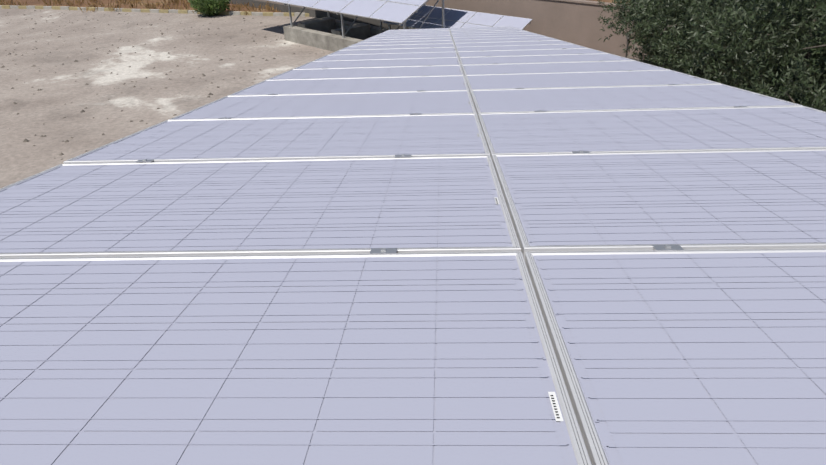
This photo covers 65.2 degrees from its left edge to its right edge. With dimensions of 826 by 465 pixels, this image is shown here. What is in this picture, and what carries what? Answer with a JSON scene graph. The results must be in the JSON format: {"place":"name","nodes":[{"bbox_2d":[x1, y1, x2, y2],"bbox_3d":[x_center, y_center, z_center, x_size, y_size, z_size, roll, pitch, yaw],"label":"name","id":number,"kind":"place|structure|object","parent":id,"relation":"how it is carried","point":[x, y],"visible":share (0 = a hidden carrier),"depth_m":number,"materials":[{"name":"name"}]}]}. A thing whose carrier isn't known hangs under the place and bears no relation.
{"place":"outdoors","nodes":[
{"label":"outdoors","id":0,"kind":"place"},
{"bbox_2d":[1,0,781,96],"bbox_3d":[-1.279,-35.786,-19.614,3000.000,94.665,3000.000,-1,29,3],"label":"dry grass","id":1,"kind":"structure","parent":0,"point":[42,3],"depth_m":40.45,"materials":[{"name":"brown plant"}]},
{"bbox_2d":[0,0,280,14],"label":"dry grass tufts","id":2,"kind":"object","parent":1,"relation":"on","point":[153,6],"visible":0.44,"depth_m":38.94,"materials":[{"name":"brown plant"}]},
{"bbox_2d":[0,5,308,16],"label":"kerb","id":3,"kind":"structure","parent":1,"relation":"on","point":[160,10],"depth_m":37.25,"materials":[{"name":"grey concrete"}]},
{"bbox_2d":[0,9,332,187],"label":"yard slab","id":4,"kind":"structure","parent":1,"relation":"on","point":[145,98],"depth_m":25.86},
{"bbox_2d":[0,10,323,159],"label":"yard stones","id":5,"kind":"object","parent":4,"relation":"on","point":[60,154],"visible":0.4,"depth_m":27.02,"materials":[{"name":"grey stone"}]},
{"bbox_2d":[388,22,530,29],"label":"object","id":6,"kind":"object","parent":5,"relation":"on","point":[389,25],"visible":0.1,"depth_m":27.75,"materials":[{"name":"silver metal"}]},
{"bbox_2d":[383,15,415,25],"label":"solar panel","id":7,"kind":"object","parent":6,"relation":"on","point":[407,22],"visible":0.23,"depth_m":27.25,"materials":[{"name":"silver metal"}]},
{"bbox_2d":[413,5,426,15],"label":"solar panel","id":8,"kind":"object","parent":6,"relation":"on","point":[422,8],"visible":0.29,"depth_m":27.45,"materials":[{"name":"blue glass"}]},
{"bbox_2d":[406,16,439,28],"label":"solar panel","id":9,"kind":"object","parent":6,"relation":"on","point":[417,22],"visible":0.79,"depth_m":26.65,"materials":[{"name":"blue glass"}]},
{"bbox_2d":[417,6,450,18],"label":"solar panel","id":10,"kind":"object","parent":6,"relation":"on","point":[436,13],"visible":0.83,"depth_m":26.97,"materials":[{"name":"blue glass"}]},
{"bbox_2d":[430,19,464,28],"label":"solar panel","id":11,"kind":"object","parent":6,"relation":"on","point":[450,24],"visible":0.62,"depth_m":25.93,"materials":[{"name":"glass"}]},
{"bbox_2d":[441,9,476,22],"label":"solar panel","id":12,"kind":"object","parent":6,"relation":"on","point":[463,16],"visible":0.96,"depth_m":26.14,"materials":[{"name":"blue glass"}]},
{"bbox_2d":[462,23,490,27],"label":"solar panel","id":13,"kind":"object","parent":6,"relation":"on","point":[465,25],"visible":0.25,"depth_m":25.31,"materials":[{"name":"glass"}]},
{"bbox_2d":[466,12,503,26],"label":"solar panel","id":14,"kind":"object","parent":6,"relation":"on","point":[484,19],"visible":1,"depth_m":25.35,"materials":[{"name":"white glass"}]},
{"bbox_2d":[493,15,532,29],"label":"solar panel","id":15,"kind":"object","parent":6,"relation":"on","point":[517,22],"visible":0.94,"depth_m":24.57,"materials":[{"name":"glass"}]},
{"bbox_2d":[283,0,444,51],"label":"support","id":16,"kind":"object","parent":4,"relation":"on","point":[328,33],"visible":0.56,"depth_m":28.20,"materials":[{"name":"concrete"}]},
{"bbox_2d":[266,0,289,3],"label":"solar panel","id":17,"kind":"object","parent":16,"relation":"on","point":[282,1],"visible":0.98,"depth_m":28.64,"materials":[{"name":"white glass"}]},
{"bbox_2d":[286,0,319,7],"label":"solar panel","id":18,"kind":"object","parent":16,"relation":"on","point":[307,3],"visible":1,"depth_m":27.68,"materials":[{"name":"white glass"}]},
{"bbox_2d":[312,0,352,12],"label":"solar panel","id":19,"kind":"object","parent":16,"relation":"on","point":[337,6],"visible":1,"depth_m":26.60,"materials":[{"name":"white glass"}]},
{"bbox_2d":[339,0,386,17],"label":"solar panel","id":20,"kind":"object","parent":16,"relation":"on","point":[365,8],"visible":1,"depth_m":25.53,"materials":[{"name":"white glass"}]},
{"bbox_2d":[369,1,419,23],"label":"solar panel","id":21,"kind":"object","parent":16,"relation":"on","point":[400,13],"visible":0.98,"depth_m":24.39,"materials":[{"name":"white glass"}]},
{"bbox_2d":[388,0,427,6],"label":"solar panel","id":22,"kind":"object","parent":16,"relation":"on","point":[420,3],"visible":1,"depth_m":24.48,"materials":[{"name":"white glass"}]},
{"bbox_2d":[188,0,230,15],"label":"green bush","id":23,"kind":"object","parent":1,"relation":"on","point":[210,7],"visible":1,"depth_m":35.20,"materials":[{"name":"green plant"}]},
{"bbox_2d":[229,0,793,87],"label":"perimeter wall","id":24,"kind":"structure","parent":1,"relation":"on","point":[576,22],"depth_m":24.74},
{"bbox_2d":[597,0,776,69],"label":"olive tree","id":25,"kind":"object","parent":1,"relation":"on","point":[609,6],"depth_m":19.53,"materials":[{"name":"green plant"}]},
{"bbox_2d":[600,0,823,86],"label":"olive tree","id":26,"kind":"object","parent":1,"relation":"on","point":[640,55],"visible":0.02,"depth_m":15.94,"materials":[{"name":"green plant"}]},
{"bbox_2d":[599,0,825,105],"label":"olive tree","id":27,"kind":"object","parent":1,"relation":"on","point":[660,19],"visible":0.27,"depth_m":11.38,"materials":[{"name":"green plant"}]},
{"bbox_2d":[672,0,825,110],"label":"olive tree","id":28,"kind":"object","parent":1,"relation":"on","point":[814,22],"visible":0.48,"depth_m":9.09,"materials":[{"name":"green plant"}]},
{"bbox_2d":[740,54,825,111],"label":"olive tree","id":29,"kind":"object","parent":1,"relation":"on","point":[819,100],"visible":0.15,"depth_m":7.28,"materials":[{"name":"green plant"}]},
{"bbox_2d":[0,248,825,464],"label":"solar panel","id":30,"kind":"object","parent":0,"point":[445,358],"depth_m":1.02,"materials":[{"name":"grey glass"}]},
{"bbox_2d":[0,149,825,259],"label":"solar panel","id":31,"kind":"object","parent":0,"point":[350,205],"depth_m":1.83,"materials":[{"name":"glass"}]},
{"bbox_2d":[136,26,746,253],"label":"panel clamps","id":32,"kind":"object","parent":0,"point":[674,247],"visible":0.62,"depth_m":2.38,"materials":[{"name":"grey metal"}]},
{"bbox_2d":[63,106,825,163],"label":"solar panel","id":33,"kind":"object","parent":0,"point":[438,135],"depth_m":2.80,"materials":[{"name":"glass"}]},
{"bbox_2d":[387,26,510,30],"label":"solar panel","id":34,"kind":"object","parent":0,"point":[480,27],"depth_m":17.26,"materials":[{"name":"glass"}]},
{"bbox_2d":[375,30,524,35],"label":"solar panel","id":35,"kind":"object","parent":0,"point":[489,31],"depth_m":14.42,"materials":[{"name":"blue glass"}]},
{"bbox_2d":[370,31,531,37],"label":"solar panel","id":36,"kind":"object","parent":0,"point":[413,35],"depth_m":13.44,"materials":[{"name":"glass"}]},
{"bbox_2d":[380,28,521,33],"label":"solar panel","id":37,"kind":"object","parent":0,"point":[414,32],"depth_m":15.36,"materials":[{"name":"blue glass"}]},
{"bbox_2d":[385,27,516,31],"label":"solar panel","id":38,"kind":"object","parent":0,"point":[484,28],"depth_m":16.29,"materials":[{"name":"blue glass"}]},
{"bbox_2d":[358,35,546,42],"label":"solar panel","id":39,"kind":"object","parent":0,"point":[498,37],"depth_m":11.52,"materials":[{"name":"blue glass"}]},
{"bbox_2d":[365,33,539,39],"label":"solar panel","id":40,"kind":"object","parent":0,"point":[414,37],"depth_m":12.48,"materials":[{"name":"blue glass"}]},
{"bbox_2d":[350,37,558,45],"bbox_3d":[0.661,-3.111,10.556,3.307,0.039,0.994,-1,19,3],"label":"solar panel","id":41,"kind":"object","parent":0,"point":[505,40],"depth_m":10.54,"materials":[{"name":"glass"}]},
{"bbox_2d":[340,40,572,49],"bbox_3d":[0.619,-2.763,9.569,3.307,0.038,0.993,-1,19,3],"label":"solar panel","id":42,"kind":"object","parent":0,"point":[510,43],"depth_m":9.56,"materials":[{"name":"glass"}]},
{"bbox_2d":[328,44,586,54],"bbox_3d":[0.571,-2.425,8.616,3.305,0.038,0.993,-1,19,3],"label":"solar panel","id":43,"kind":"object","parent":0,"point":[519,47],"depth_m":8.61,"materials":[{"name":"blue glass"}]},
{"bbox_2d":[314,48,605,60],"bbox_3d":[0.532,-2.098,7.662,3.307,0.038,0.997,-1,19,3],"label":"solar panel","id":44,"kind":"object","parent":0,"point":[526,52],"depth_m":7.65,"materials":[{"name":"glass"}]},
{"bbox_2d":[294,53,634,68],"bbox_3d":[0.490,-1.774,6.713,3.305,0.041,0.993,-1,19,3],"label":"solar panel","id":45,"kind":"object","parent":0,"point":[536,59],"depth_m":6.67,"materials":[{"name":"blue glass"}]},
{"bbox_2d":[267,60,669,79],"bbox_3d":[0.445,-1.435,5.757,3.308,0.038,0.996,-1,19,3],"label":"solar panel","id":46,"kind":"object","parent":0,"point":[561,67],"depth_m":5.71,"materials":[{"name":"blue glass"}]},
{"bbox_2d":[228,70,720,95],"bbox_3d":[0.402,-1.105,4.805,3.304,0.039,0.993,-1,19,3],"label":"solar panel","id":47,"kind":"object","parent":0,"point":[576,79],"depth_m":4.74,"materials":[{"name":"blue glass"}]},
{"bbox_2d":[169,84,802,119],"bbox_3d":[0.359,-0.772,3.851,3.309,0.037,0.994,-1,19,3],"label":"solar panel","id":48,"kind":"object","parent":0,"point":[614,98],"depth_m":3.76,"materials":[{"name":"blue glass"}]}
]}

